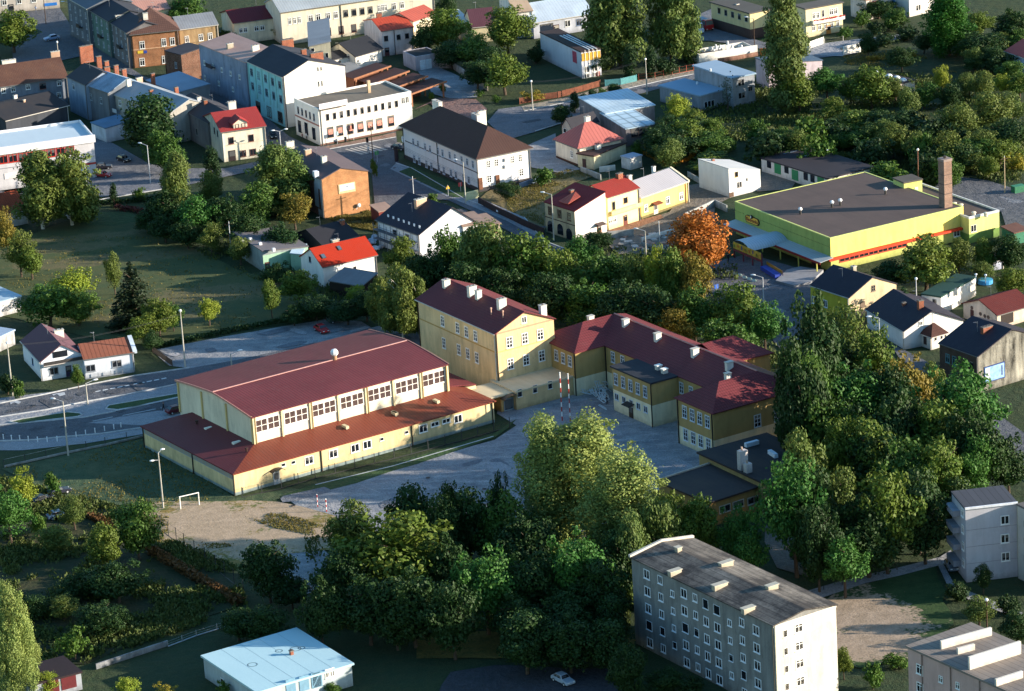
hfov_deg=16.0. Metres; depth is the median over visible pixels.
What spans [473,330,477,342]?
window
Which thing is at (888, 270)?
tree
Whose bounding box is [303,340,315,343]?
yard patch
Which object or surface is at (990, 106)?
tree
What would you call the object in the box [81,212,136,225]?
meadow lawn
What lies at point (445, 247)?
tree
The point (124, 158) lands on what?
parked car
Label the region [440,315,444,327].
window
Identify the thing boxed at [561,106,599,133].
cottage
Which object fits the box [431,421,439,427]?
window
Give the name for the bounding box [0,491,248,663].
garden ground
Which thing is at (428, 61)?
garage door
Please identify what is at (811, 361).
tree
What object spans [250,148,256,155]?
window
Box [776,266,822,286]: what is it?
ramp platform
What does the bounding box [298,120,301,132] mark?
shop window
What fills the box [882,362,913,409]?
tree
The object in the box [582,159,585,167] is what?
door
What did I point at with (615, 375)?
window
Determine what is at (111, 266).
tree
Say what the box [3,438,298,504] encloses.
sports lawn
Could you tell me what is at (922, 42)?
tree
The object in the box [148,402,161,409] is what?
road patch
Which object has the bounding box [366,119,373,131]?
window
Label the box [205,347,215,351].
yard patch
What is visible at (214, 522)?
pitch
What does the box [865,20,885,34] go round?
shrub
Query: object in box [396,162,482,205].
kerb
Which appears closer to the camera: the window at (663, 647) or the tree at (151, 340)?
the window at (663, 647)
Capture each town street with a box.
[0,138,297,196]
[317,131,562,253]
[487,74,694,137]
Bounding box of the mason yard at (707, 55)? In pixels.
[687,42,757,62]
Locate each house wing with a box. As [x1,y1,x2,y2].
[76,332,136,377]
[461,211,487,231]
[479,213,500,237]
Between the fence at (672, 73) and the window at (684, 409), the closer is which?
the window at (684, 409)
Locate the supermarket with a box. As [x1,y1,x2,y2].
[722,172,963,270]
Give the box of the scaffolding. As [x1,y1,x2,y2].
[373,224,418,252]
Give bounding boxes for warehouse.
[0,91,69,129]
[578,88,655,125]
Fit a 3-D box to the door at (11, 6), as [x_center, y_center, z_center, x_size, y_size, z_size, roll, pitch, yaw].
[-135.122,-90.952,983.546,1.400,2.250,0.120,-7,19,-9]
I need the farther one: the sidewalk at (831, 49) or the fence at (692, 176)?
the sidewalk at (831, 49)
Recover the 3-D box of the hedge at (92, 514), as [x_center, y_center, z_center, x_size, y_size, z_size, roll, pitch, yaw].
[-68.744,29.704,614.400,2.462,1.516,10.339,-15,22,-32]
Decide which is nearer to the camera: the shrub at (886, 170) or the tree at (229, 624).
the tree at (229, 624)
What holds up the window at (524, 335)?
in the school block at (477, 335)
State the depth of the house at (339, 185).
781.49 m
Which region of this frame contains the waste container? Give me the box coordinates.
[1011,183,1023,192]
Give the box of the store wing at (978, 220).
[922,183,998,242]
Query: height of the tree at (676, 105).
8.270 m
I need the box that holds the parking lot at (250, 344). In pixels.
[157,319,373,367]
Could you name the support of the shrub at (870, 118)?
on the ground at (380, 664)
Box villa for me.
[892,0,933,16]
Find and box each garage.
[23,655,82,690]
[403,47,438,70]
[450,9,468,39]
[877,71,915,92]
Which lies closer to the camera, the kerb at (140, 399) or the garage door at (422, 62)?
the kerb at (140, 399)
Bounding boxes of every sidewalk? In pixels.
[325,133,395,147]
[391,163,543,237]
[521,70,693,110]
[807,34,900,55]
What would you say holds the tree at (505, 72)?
on the ground at (380, 664)
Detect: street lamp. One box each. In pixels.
[6,341,12,395]
[50,397,68,455]
[85,379,97,404]
[138,142,150,183]
[150,448,164,507]
[179,309,185,366]
[453,159,465,202]
[530,80,532,109]
[541,191,554,240]
[633,228,646,254]
[644,58,647,93]
[744,16,754,44]
[750,274,763,300]
[916,148,918,176]
[985,598,987,627]
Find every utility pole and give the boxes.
[368,124,373,159]
[1001,156,1007,192]
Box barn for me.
[296,216,359,248]
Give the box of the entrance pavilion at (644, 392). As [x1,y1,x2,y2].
[610,358,678,426]
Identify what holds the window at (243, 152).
in the corner house at (238, 134)
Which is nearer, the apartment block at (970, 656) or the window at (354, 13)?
the apartment block at (970, 656)
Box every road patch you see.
[7,405,32,411]
[28,426,44,430]
[40,399,55,407]
[46,396,71,402]
[77,389,97,394]
[105,387,125,393]
[129,384,141,390]
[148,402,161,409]
[153,401,167,407]
[522,119,540,122]
[757,285,778,290]
[769,307,785,312]
[999,196,1019,202]
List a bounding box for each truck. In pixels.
[695,16,713,31]
[696,23,703,33]
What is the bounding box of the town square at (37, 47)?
[9,8,308,146]
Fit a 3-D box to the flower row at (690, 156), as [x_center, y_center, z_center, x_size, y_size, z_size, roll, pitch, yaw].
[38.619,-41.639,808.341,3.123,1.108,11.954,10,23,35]
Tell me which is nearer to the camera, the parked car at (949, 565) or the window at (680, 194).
the parked car at (949, 565)
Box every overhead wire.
[8,313,180,344]
[369,131,549,207]
[527,60,643,82]
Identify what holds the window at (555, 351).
in the school wing at (726, 392)
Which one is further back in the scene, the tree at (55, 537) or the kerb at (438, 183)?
the kerb at (438, 183)
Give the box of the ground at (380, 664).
[0,0,1023,690]
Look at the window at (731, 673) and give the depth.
533.78 m
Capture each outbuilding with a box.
[145,71,209,96]
[164,42,201,78]
[232,227,308,270]
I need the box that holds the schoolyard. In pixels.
[291,388,698,555]
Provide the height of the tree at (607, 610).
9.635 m
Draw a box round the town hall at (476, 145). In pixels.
[398,99,533,191]
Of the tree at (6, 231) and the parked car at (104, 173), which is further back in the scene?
the parked car at (104, 173)
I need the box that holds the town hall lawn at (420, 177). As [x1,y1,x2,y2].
[399,167,472,196]
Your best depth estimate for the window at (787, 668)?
525.31 m
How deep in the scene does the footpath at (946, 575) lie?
571.33 m
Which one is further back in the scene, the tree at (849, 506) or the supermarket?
the supermarket
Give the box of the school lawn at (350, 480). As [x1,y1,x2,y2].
[281,419,515,496]
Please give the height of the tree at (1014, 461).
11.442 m
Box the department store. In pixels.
[0,120,95,190]
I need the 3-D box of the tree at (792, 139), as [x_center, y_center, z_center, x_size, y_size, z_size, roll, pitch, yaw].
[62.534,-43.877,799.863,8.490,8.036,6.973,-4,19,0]
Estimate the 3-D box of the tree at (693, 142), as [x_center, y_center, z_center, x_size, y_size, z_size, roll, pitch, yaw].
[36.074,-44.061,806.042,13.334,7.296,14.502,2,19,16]
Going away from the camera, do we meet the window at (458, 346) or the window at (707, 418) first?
the window at (707, 418)
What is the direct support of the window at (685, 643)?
in the apartment block at (720, 618)
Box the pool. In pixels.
[977,277,992,284]
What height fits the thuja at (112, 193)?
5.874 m
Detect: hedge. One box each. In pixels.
[85,510,115,527]
[99,195,155,204]
[113,203,144,213]
[144,545,244,605]
[158,315,320,347]
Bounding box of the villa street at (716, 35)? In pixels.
[700,9,856,57]
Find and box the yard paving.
[529,133,579,173]
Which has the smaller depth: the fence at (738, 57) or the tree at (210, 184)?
the tree at (210, 184)
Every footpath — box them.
[808,550,951,596]
[935,559,1021,614]
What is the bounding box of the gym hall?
[140,329,496,495]
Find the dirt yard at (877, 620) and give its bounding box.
[827,566,953,667]
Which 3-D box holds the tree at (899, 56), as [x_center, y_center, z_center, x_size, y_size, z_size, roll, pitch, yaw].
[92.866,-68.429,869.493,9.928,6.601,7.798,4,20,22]
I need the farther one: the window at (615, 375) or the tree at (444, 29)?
the tree at (444, 29)
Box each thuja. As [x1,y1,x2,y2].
[109,182,118,206]
[202,145,223,177]
[569,91,578,112]
[588,88,596,94]
[622,43,637,78]
[643,44,658,77]
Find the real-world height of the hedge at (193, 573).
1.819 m
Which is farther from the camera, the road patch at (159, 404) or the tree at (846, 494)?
the road patch at (159, 404)
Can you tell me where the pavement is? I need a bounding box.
[0,326,394,449]
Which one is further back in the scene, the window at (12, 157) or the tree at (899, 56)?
the tree at (899, 56)
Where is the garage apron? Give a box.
[757,171,794,191]
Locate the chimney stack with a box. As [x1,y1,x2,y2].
[937,155,952,207]
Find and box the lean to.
[600,109,655,146]
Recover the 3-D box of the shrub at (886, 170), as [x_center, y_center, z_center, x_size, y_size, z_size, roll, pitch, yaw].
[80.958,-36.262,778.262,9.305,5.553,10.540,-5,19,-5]
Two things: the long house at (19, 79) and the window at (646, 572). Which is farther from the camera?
the long house at (19, 79)
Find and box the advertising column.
[393,146,398,161]
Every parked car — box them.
[31,493,53,502]
[43,34,59,40]
[46,486,70,494]
[46,509,61,520]
[95,170,111,177]
[96,162,111,168]
[116,154,130,162]
[165,404,178,414]
[269,131,276,138]
[313,323,329,333]
[391,142,403,150]
[551,671,575,686]
[944,558,958,571]
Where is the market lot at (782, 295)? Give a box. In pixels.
[702,254,817,318]
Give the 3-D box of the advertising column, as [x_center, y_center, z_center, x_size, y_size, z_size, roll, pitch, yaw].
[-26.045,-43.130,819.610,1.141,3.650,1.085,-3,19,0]
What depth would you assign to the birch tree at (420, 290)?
696.17 m
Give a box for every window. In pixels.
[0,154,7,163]
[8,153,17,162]
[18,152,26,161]
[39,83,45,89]
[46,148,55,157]
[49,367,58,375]
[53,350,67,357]
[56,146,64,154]
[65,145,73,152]
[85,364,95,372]
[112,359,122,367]
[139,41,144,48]
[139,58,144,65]
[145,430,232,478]
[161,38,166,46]
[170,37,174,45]
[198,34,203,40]
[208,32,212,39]
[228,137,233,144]
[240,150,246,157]
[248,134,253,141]
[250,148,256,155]
[255,100,260,112]
[256,417,267,433]
[266,105,271,118]
[267,414,279,430]
[277,111,282,123]
[283,410,295,425]
[296,407,308,422]
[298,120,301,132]
[304,122,307,134]
[304,455,313,465]
[308,15,312,21]
[312,127,315,139]
[312,402,324,417]
[324,399,336,414]
[327,126,333,138]
[329,449,337,459]
[333,11,337,18]
[336,124,343,136]
[339,26,343,34]
[340,395,351,410]
[343,9,348,17]
[347,123,354,134]
[350,443,359,453]
[351,8,356,15]
[351,24,356,32]
[351,391,363,407]
[357,121,363,132]
[360,7,364,14]
[363,439,371,449]
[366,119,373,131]
[368,6,372,13]
[368,387,379,402]
[376,117,383,129]
[379,384,391,399]
[387,115,394,126]
[392,2,396,9]
[395,380,406,395]
[400,1,404,8]
[406,376,418,392]
[419,423,427,433]
[423,372,433,387]
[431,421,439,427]
[433,369,445,384]
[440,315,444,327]
[442,337,445,349]
[442,417,450,424]
[454,414,462,423]
[455,322,459,334]
[457,344,460,355]
[464,326,468,338]
[466,348,469,359]
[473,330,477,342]
[475,352,478,364]
[486,160,490,168]
[487,175,491,183]
[494,159,498,166]
[506,336,513,348]
[507,358,513,370]
[510,155,514,163]
[518,154,522,162]
[519,168,523,176]
[521,316,526,323]
[521,332,528,344]
[523,354,529,366]
[532,384,537,393]
[537,328,543,340]
[538,349,545,361]
[540,23,553,30]
[548,221,552,231]
[554,349,558,361]
[557,209,561,218]
[557,224,562,234]
[561,352,565,364]
[566,228,571,239]
[568,355,571,367]
[576,18,581,25]
[584,66,589,73]
[611,351,614,363]
[612,201,615,210]
[614,373,617,385]
[614,393,618,401]
[621,376,624,388]
[623,197,627,203]
[628,379,632,392]
[631,128,638,137]
[635,382,639,395]
[636,402,640,410]
[638,126,645,136]
[643,385,647,398]
[643,405,647,413]
[643,568,649,580]
[644,204,648,212]
[644,585,650,597]
[645,602,651,614]
[646,620,652,631]
[647,637,652,648]
[657,575,662,585]
[658,592,663,602]
[659,609,663,619]
[659,626,664,636]
[660,643,665,654]
[665,196,669,204]
[670,589,674,598]
[671,607,675,615]
[672,624,675,632]
[673,641,676,650]
[679,192,682,200]
[679,382,683,393]
[680,587,686,599]
[681,604,687,617]
[682,405,687,419]
[682,622,688,634]
[682,639,689,651]
[683,427,687,441]
[683,656,689,668]
[689,408,694,422]
[690,431,695,445]
[692,593,697,603]
[693,610,698,620]
[694,627,698,637]
[695,645,699,655]
[695,662,700,672]
[697,411,701,425]
[698,434,703,448]
[702,598,708,610]
[703,616,708,627]
[704,633,709,645]
[705,415,709,429]
[705,650,710,662]
[705,668,711,679]
[706,437,710,448]
[713,604,719,616]
[714,621,720,634]
[714,639,721,651]
[715,656,721,668]
[716,674,722,686]
[719,503,730,514]
[727,618,731,627]
[728,636,732,645]
[728,654,733,662]
[729,671,733,680]
[732,499,744,508]
[739,617,744,628]
[739,635,744,645]
[740,652,745,663]
[741,670,746,680]
[747,495,757,505]
[752,624,759,636]
[753,642,760,654]
[754,413,761,428]
[754,659,760,672]
[754,677,761,689]
[784,166,788,173]
[784,665,789,673]
[794,622,803,634]
[795,640,803,651]
[796,658,804,669]
[796,675,805,687]
[803,172,807,180]
[810,174,814,182]
[829,8,833,15]
[839,257,848,262]
[849,255,859,260]
[859,253,867,257]
[868,250,878,255]
[878,248,886,253]
[887,245,897,251]
[897,243,906,248]
[916,663,922,676]
[916,681,923,690]
[938,675,942,683]
[945,353,949,363]
[953,231,959,237]
[955,682,959,690]
[1000,515,1009,525]
[1001,534,1009,543]
[1001,552,1009,561]
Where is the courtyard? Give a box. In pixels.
[418,67,483,97]
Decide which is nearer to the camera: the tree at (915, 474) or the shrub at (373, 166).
the tree at (915, 474)
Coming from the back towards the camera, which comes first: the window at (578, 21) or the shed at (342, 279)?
the window at (578, 21)
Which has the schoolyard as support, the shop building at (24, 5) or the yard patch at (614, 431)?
the yard patch at (614, 431)
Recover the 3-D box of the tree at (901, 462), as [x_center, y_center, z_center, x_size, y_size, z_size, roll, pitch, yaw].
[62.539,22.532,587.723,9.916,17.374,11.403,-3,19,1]
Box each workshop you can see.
[200,627,353,690]
[528,0,588,38]
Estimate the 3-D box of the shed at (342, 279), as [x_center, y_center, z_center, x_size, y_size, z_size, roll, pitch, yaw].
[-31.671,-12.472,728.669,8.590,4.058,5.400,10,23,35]
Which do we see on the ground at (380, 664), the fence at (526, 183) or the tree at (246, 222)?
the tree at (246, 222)
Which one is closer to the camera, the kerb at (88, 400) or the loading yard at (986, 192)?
the kerb at (88, 400)
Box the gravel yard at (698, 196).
[608,184,729,253]
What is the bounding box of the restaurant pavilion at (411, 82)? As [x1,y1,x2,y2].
[345,62,446,106]
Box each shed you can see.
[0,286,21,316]
[0,327,15,350]
[90,114,130,141]
[290,248,304,270]
[328,267,377,295]
[369,202,390,219]
[620,152,642,169]
[1000,222,1023,243]
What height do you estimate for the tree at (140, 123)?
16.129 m
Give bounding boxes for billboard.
[733,241,762,265]
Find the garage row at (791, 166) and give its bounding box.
[760,146,873,184]
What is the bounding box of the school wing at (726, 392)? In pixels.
[549,313,779,450]
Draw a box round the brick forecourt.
[416,98,486,118]
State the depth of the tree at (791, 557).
576.65 m
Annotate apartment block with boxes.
[628,535,837,690]
[905,622,1023,690]
[946,485,1017,582]
[1016,502,1023,580]
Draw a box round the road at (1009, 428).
[891,343,1023,459]
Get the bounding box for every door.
[8,4,13,11]
[44,680,59,690]
[61,675,76,689]
[65,365,71,376]
[228,150,235,160]
[270,467,284,484]
[285,677,295,690]
[299,674,309,690]
[311,671,321,687]
[385,47,389,55]
[420,60,425,69]
[426,59,431,68]
[500,393,519,411]
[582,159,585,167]
[595,221,605,232]
[621,401,633,418]
[623,215,627,224]
[652,200,662,213]
[774,163,780,174]
[791,169,797,180]
[826,25,830,33]
[1001,312,1013,322]
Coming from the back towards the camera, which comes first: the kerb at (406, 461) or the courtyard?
the courtyard
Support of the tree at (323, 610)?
on the ground at (380, 664)
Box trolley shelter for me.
[760,261,782,278]
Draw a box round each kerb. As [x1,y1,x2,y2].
[0,367,188,403]
[0,383,176,416]
[0,397,175,425]
[0,427,140,440]
[9,411,82,423]
[101,189,160,199]
[105,393,177,409]
[315,436,493,484]
[329,137,393,148]
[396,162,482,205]
[525,74,691,110]
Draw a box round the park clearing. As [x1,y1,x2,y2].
[416,631,634,657]
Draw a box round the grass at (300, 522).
[6,44,956,554]
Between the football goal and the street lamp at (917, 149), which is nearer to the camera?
the football goal
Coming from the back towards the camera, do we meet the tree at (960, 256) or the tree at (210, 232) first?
the tree at (210, 232)
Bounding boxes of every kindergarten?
[656,462,758,524]
[696,432,833,512]
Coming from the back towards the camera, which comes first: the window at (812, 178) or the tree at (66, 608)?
the window at (812, 178)
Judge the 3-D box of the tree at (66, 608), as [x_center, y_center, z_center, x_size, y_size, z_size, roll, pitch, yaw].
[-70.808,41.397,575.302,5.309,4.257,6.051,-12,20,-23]
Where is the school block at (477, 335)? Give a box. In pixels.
[414,277,555,385]
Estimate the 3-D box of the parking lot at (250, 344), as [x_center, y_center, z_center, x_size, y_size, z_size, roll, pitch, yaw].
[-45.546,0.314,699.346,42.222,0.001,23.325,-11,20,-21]
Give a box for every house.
[0,50,69,104]
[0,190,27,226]
[19,323,82,380]
[66,44,109,119]
[88,60,142,120]
[112,72,200,141]
[128,7,179,67]
[131,0,170,14]
[171,8,218,44]
[186,92,228,148]
[198,32,267,106]
[203,100,266,161]
[219,5,273,41]
[246,38,345,127]
[285,140,369,218]
[299,236,377,287]
[307,17,331,58]
[363,10,413,55]
[374,192,474,257]
[391,1,433,48]
[464,4,495,41]
[499,0,532,37]
[544,182,606,239]
[552,114,624,165]
[590,171,642,229]
[632,165,689,218]
[657,78,723,110]
[692,60,756,108]
[698,158,760,197]
[709,0,769,38]
[754,54,822,87]
[795,0,844,36]
[809,264,896,318]
[851,0,891,18]
[864,289,964,349]
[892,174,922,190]
[921,273,986,310]
[938,316,1023,392]
[961,286,1023,324]
[1004,39,1023,72]
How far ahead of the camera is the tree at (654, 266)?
701.31 m
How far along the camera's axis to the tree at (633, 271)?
702.50 m
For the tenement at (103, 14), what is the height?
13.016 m
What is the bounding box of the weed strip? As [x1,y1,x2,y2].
[866,52,916,60]
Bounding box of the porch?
[919,313,948,349]
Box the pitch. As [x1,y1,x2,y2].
[142,500,335,573]
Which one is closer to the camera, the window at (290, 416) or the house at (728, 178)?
the window at (290, 416)
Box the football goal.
[179,492,199,508]
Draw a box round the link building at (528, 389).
[471,367,573,411]
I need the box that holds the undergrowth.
[0,71,1023,663]
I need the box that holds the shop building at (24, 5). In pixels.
[0,0,59,13]
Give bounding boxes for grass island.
[13,412,80,421]
[107,394,177,408]
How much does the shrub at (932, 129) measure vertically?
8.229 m
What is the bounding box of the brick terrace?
[609,214,662,230]
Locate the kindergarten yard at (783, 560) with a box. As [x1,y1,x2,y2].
[765,525,808,576]
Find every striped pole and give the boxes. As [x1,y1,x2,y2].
[559,372,562,420]
[567,373,570,421]
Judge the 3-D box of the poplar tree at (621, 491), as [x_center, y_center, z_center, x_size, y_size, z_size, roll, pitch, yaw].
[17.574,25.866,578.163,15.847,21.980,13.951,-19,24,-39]
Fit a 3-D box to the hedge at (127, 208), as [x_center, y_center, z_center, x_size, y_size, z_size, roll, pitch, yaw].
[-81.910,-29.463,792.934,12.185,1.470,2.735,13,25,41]
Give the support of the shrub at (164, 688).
on the ground at (380, 664)
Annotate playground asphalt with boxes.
[280,550,330,599]
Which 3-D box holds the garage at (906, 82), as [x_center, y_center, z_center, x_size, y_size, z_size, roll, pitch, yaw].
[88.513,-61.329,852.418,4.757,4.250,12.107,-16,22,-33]
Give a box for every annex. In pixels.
[342,62,361,72]
[576,141,626,169]
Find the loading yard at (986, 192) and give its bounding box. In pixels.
[935,177,1023,225]
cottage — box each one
[331,35,383,66]
[331,49,349,62]
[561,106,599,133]
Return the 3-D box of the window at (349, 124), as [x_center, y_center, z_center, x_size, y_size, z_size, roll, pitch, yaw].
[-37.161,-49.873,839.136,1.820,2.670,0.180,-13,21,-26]
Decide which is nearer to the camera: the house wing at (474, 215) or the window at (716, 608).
the window at (716, 608)
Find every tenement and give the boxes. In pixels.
[67,0,132,46]
[90,0,143,57]
[110,8,157,67]
[264,0,434,43]
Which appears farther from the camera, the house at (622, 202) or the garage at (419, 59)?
the garage at (419, 59)
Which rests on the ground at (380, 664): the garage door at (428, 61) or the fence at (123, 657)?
the fence at (123, 657)
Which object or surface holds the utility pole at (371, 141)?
on the ground at (380, 664)
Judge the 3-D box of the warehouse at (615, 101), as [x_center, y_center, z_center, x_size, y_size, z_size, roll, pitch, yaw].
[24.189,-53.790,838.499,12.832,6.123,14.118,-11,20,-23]
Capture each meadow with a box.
[0,213,339,347]
[481,171,592,229]
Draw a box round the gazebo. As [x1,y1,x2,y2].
[989,254,1003,269]
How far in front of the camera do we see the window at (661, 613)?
546.04 m
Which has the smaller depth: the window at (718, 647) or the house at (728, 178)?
the window at (718, 647)
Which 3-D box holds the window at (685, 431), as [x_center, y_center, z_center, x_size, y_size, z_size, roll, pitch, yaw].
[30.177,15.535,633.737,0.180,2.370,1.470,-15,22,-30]
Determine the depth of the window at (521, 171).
796.82 m
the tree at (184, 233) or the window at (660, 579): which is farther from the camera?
the tree at (184, 233)
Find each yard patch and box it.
[160,348,179,355]
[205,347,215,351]
[259,327,290,334]
[277,341,306,347]
[280,487,330,501]
[290,328,306,334]
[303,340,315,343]
[315,499,343,511]
[327,328,342,332]
[350,326,368,331]
[379,496,400,507]
[415,484,436,491]
[462,459,482,465]
[483,462,517,476]
[490,458,509,465]
[493,471,511,478]
[498,466,523,481]
[601,424,622,435]
[661,456,692,469]
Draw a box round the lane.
[765,299,799,350]
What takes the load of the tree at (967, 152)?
on the ground at (380, 664)
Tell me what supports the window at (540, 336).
in the school block at (477, 335)
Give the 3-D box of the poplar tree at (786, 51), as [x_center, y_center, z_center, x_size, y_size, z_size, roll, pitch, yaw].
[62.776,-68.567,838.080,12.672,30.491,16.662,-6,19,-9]
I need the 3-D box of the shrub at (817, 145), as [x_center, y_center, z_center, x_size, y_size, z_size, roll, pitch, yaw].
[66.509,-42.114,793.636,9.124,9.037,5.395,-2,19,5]
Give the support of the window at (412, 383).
in the gym hall
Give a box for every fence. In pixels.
[3,429,142,467]
[85,367,133,378]
[95,640,167,668]
[152,347,172,366]
[155,513,243,588]
[167,623,220,646]
[241,417,509,496]
[439,61,487,90]
[466,190,478,200]
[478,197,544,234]
[519,80,600,103]
[519,177,537,187]
[580,167,600,179]
[599,165,614,171]
[605,74,636,85]
[606,229,633,237]
[638,64,693,79]
[641,229,674,241]
[641,242,663,249]
[685,200,727,213]
[687,171,698,182]
[718,51,759,61]
[810,36,823,47]
[810,566,896,590]
[843,43,860,54]
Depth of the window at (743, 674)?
531.12 m
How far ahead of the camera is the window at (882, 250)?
729.95 m
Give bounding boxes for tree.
[0,8,41,52]
[0,205,17,256]
[0,484,37,543]
[0,571,39,690]
[1,227,36,276]
[7,465,38,503]
[9,147,68,228]
[12,283,81,326]
[15,245,44,278]
[20,619,41,690]
[21,593,54,619]
[31,524,74,552]
[37,147,105,225]
[38,670,60,690]
[45,264,100,291]
[50,593,79,619]
[52,495,91,529]
[54,286,103,325]
[55,567,98,599]
[70,364,84,388]
[71,599,132,635]
[77,558,150,602]
[82,520,122,566]
[103,250,122,294]
[104,261,154,336]
[107,496,163,559]
[110,676,141,690]
[117,90,188,148]
[123,312,166,340]
[133,209,152,230]
[140,128,187,168]
[140,295,177,335]
[140,329,164,351]
[142,189,191,223]
[146,214,178,242]
[158,150,192,221]
[166,0,208,16]
[167,219,203,248]
[167,301,184,330]
[172,192,223,233]
[195,221,225,255]
[195,297,221,325]
[196,170,223,203]
[204,192,248,234]
[218,30,236,35]
[218,606,252,640]
[222,208,269,241]
[226,236,253,264]
[236,539,299,602]
[237,179,273,222]
[237,602,296,639]
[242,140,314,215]
[253,221,303,244]
[257,260,294,285]
[261,278,281,317]
[270,575,311,608]
[272,192,312,229]
[276,269,318,302]
[279,304,308,325]
[293,574,349,643]
[296,293,336,320]
[307,548,368,602]
[321,497,370,570]
[323,299,367,324]
[327,503,453,588]
[331,572,394,645]
[344,283,364,302]
[347,289,373,321]
[363,275,387,329]
[363,596,428,650]
[369,564,445,648]
[374,262,422,337]
[381,235,414,273]
[383,480,432,548]
[402,248,453,290]
[407,24,434,48]
[407,273,427,335]
[414,531,473,599]
[418,490,466,552]
[419,7,472,46]
[420,580,487,659]
[427,223,461,274]
[431,39,469,69]
[434,0,456,17]
[439,480,457,508]
[444,259,483,285]
[448,217,511,282]
[448,542,517,634]
[450,483,488,562]
[455,30,489,64]
[459,59,491,88]
[471,485,531,560]
[475,45,502,69]
[476,266,532,303]
[480,51,529,94]
[484,3,538,54]
[484,590,539,636]
[486,469,508,508]
[488,229,564,300]
[490,510,566,567]
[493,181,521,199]
[496,606,555,674]
[502,546,562,609]
[508,408,585,556]
[520,269,581,323]
[524,405,644,547]
[528,588,595,633]
[534,611,597,673]
[544,247,590,286]
[545,525,614,598]
[551,104,572,124]
[556,277,617,325]
[560,232,599,269]
[564,556,633,628]
[572,443,676,555]
[579,247,630,291]
[580,0,649,70]
[583,229,614,248]
[587,617,633,672]
[590,49,611,69]
[590,278,656,320]
[593,592,634,641]
[597,529,642,595]
[604,642,647,690]
[606,83,621,90]
[607,249,653,291]
[610,505,650,604]
[633,284,683,328]
[634,123,684,157]
[637,494,686,545]
[642,243,665,292]
[642,489,693,535]
[643,0,704,63]
[643,665,686,690]
[645,129,702,160]
[648,116,699,132]
[651,137,685,167]
[652,245,684,301]
[654,113,679,126]
[656,302,699,339]
[659,205,732,267]
[661,92,691,116]
[666,118,707,154]
[674,279,715,341]
[678,249,714,297]
[678,492,721,549]
[679,108,707,122]
[685,150,733,169]
[689,129,736,153]
[695,313,761,345]
[700,116,727,136]
[707,281,767,333]
[711,501,762,556]
[718,71,736,110]
[731,528,771,566]
[742,118,769,142]
[744,298,792,348]
[746,450,829,577]
[760,0,812,113]
[771,126,792,136]
[772,330,802,421]
[773,361,834,449]
[777,128,809,150]
[778,133,797,150]
[778,287,849,393]
[779,71,816,111]
[781,426,828,510]
[785,343,836,407]
[786,543,806,568]
[790,500,844,591]
[793,387,868,459]
[797,464,843,526]
[800,339,836,400]
[804,65,846,97]
[816,95,848,118]
[818,414,857,493]
[820,463,872,528]
[821,533,872,597]
[822,108,865,131]
[822,395,868,437]
[823,301,887,360]
[827,131,851,150]
[829,359,890,419]
[834,338,861,395]
[837,77,854,103]
[837,488,895,575]
[837,646,853,679]
[838,412,896,495]
[838,513,904,577]
[840,109,868,130]
[842,126,870,149]
[845,63,893,109]
[846,423,915,485]
[849,327,897,377]
[850,361,910,418]
[856,0,899,18]
[856,32,880,55]
[858,118,902,138]
[858,466,927,573]
[861,108,889,121]
[861,137,892,155]
[871,258,905,284]
[871,434,928,487]
[872,109,919,133]
[872,381,921,443]
[875,121,913,157]
[878,349,938,413]
[881,7,909,31]
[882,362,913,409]
[883,46,920,71]
[885,77,913,103]
[894,232,958,290]
[897,87,920,110]
[899,462,946,554]
[900,130,927,152]
[901,138,929,156]
[903,483,952,564]
[907,356,1012,430]
[907,397,944,434]
[909,81,943,108]
[911,398,958,451]
[911,434,970,507]
[912,31,932,52]
[918,0,980,58]
[922,360,945,402]
[925,407,986,475]
[929,101,981,132]
[931,128,971,156]
[931,154,964,186]
[932,64,951,89]
[938,81,963,105]
[939,472,976,530]
[942,403,1011,485]
[945,140,982,173]
[945,237,975,273]
[950,138,996,166]
[952,31,1010,54]
[954,147,983,170]
[956,72,976,95]
[957,430,1000,487]
[960,46,986,71]
[961,594,998,625]
[962,54,986,71]
[963,127,1001,154]
[965,11,996,33]
[966,70,994,96]
[967,258,998,280]
[969,90,1014,124]
[971,236,998,264]
[972,563,993,594]
[973,118,1023,146]
[977,154,1000,178]
[978,122,993,128]
[981,46,1009,65]
[982,138,1023,166]
[986,118,1022,141]
[987,233,1023,270]
[987,432,1023,492]
[991,7,1023,39]
[992,73,1012,94]
[993,60,1023,80]
[994,266,1023,291]
[996,609,1023,640]
[997,90,1023,121]
[998,31,1011,51]
[1005,71,1023,97]
[1007,28,1023,47]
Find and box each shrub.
[0,372,17,394]
[10,380,25,398]
[27,512,46,536]
[44,471,60,495]
[52,624,93,659]
[131,187,146,201]
[152,681,178,690]
[215,680,229,690]
[323,682,342,690]
[370,158,378,176]
[427,193,439,201]
[428,91,433,100]
[474,89,484,96]
[491,94,501,102]
[520,89,545,99]
[526,44,544,62]
[533,166,555,185]
[534,39,540,48]
[598,87,606,92]
[630,141,643,153]
[651,57,679,74]
[677,673,704,690]
[679,115,707,126]
[718,135,736,150]
[741,127,789,161]
[793,114,828,141]
[797,132,837,157]
[808,116,852,150]
[837,26,852,39]
[850,137,895,164]
[853,10,870,27]
[860,116,884,134]
[861,660,884,689]
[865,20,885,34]
[869,160,908,180]
[874,32,900,47]
[882,19,910,31]
[882,652,907,668]
[892,26,918,40]
[899,107,924,133]
[900,115,958,150]
[905,131,932,171]
[909,142,957,168]
[909,151,937,186]
[944,580,970,601]
[945,123,971,139]
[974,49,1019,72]
[994,593,1021,614]
[1003,152,1023,170]
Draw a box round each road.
[0,332,419,415]
[0,398,177,439]
[439,665,634,690]
[891,343,1023,459]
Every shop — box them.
[294,80,412,145]
[539,29,601,77]

